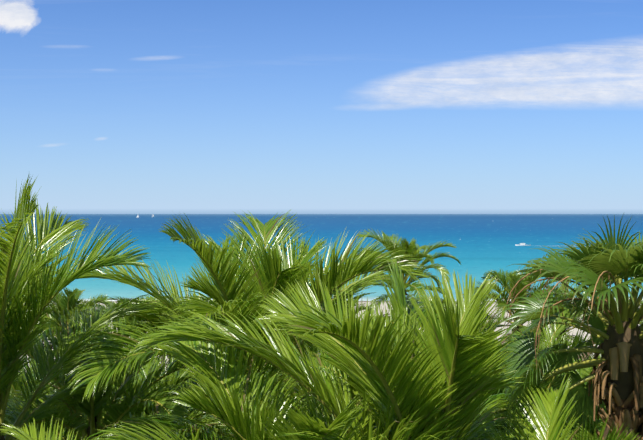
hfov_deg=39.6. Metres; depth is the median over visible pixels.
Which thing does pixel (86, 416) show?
palm
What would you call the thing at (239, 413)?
palm
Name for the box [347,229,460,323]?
palm
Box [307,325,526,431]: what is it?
palm
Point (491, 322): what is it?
palm
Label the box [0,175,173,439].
palm
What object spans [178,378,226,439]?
palm
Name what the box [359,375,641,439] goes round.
palm
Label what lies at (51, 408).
palm
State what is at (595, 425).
palm
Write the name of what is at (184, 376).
palm
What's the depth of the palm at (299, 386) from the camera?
29.25 m
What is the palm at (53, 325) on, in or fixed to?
on the ground
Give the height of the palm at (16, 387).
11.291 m
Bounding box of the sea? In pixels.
[0,214,642,300]
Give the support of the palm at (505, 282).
on the ground
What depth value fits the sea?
630.31 m
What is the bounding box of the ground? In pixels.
[20,301,641,433]
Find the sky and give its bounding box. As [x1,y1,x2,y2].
[0,0,642,213]
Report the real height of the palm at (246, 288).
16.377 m
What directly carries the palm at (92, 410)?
on the ground
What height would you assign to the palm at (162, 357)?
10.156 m
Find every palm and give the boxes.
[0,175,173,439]
[0,415,87,439]
[3,296,193,439]
[3,349,65,439]
[4,373,112,434]
[26,287,111,365]
[36,293,107,365]
[38,358,236,439]
[47,355,228,439]
[52,211,428,439]
[58,404,110,425]
[92,307,524,439]
[96,298,158,357]
[117,299,180,365]
[127,257,519,439]
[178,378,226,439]
[205,340,336,439]
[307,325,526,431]
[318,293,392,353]
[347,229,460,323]
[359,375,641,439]
[463,267,579,347]
[475,317,512,347]
[476,373,603,439]
[481,309,600,438]
[491,213,642,439]
[521,281,596,369]
[523,359,609,439]
[555,356,609,439]
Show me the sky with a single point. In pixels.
(115, 106)
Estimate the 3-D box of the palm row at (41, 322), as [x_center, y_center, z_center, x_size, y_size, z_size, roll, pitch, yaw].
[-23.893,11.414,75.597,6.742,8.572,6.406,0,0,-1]
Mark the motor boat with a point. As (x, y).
(522, 244)
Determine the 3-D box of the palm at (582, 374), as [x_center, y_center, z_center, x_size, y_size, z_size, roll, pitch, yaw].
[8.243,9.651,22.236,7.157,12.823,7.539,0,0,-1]
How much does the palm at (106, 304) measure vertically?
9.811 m
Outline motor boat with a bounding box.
[515,243,530,245]
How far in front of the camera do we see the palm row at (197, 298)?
66.30 m
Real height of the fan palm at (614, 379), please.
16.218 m
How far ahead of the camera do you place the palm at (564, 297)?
61.80 m
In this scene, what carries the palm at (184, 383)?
on the ground
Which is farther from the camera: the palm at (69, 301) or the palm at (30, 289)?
the palm at (69, 301)
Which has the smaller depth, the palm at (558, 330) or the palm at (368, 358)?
the palm at (368, 358)
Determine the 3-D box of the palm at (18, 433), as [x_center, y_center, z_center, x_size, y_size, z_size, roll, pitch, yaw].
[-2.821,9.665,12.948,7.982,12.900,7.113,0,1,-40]
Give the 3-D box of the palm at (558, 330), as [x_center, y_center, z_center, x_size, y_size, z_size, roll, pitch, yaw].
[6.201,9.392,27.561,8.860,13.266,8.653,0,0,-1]
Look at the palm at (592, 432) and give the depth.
28.50 m
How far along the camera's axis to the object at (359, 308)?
59.35 m
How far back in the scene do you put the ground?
127.91 m

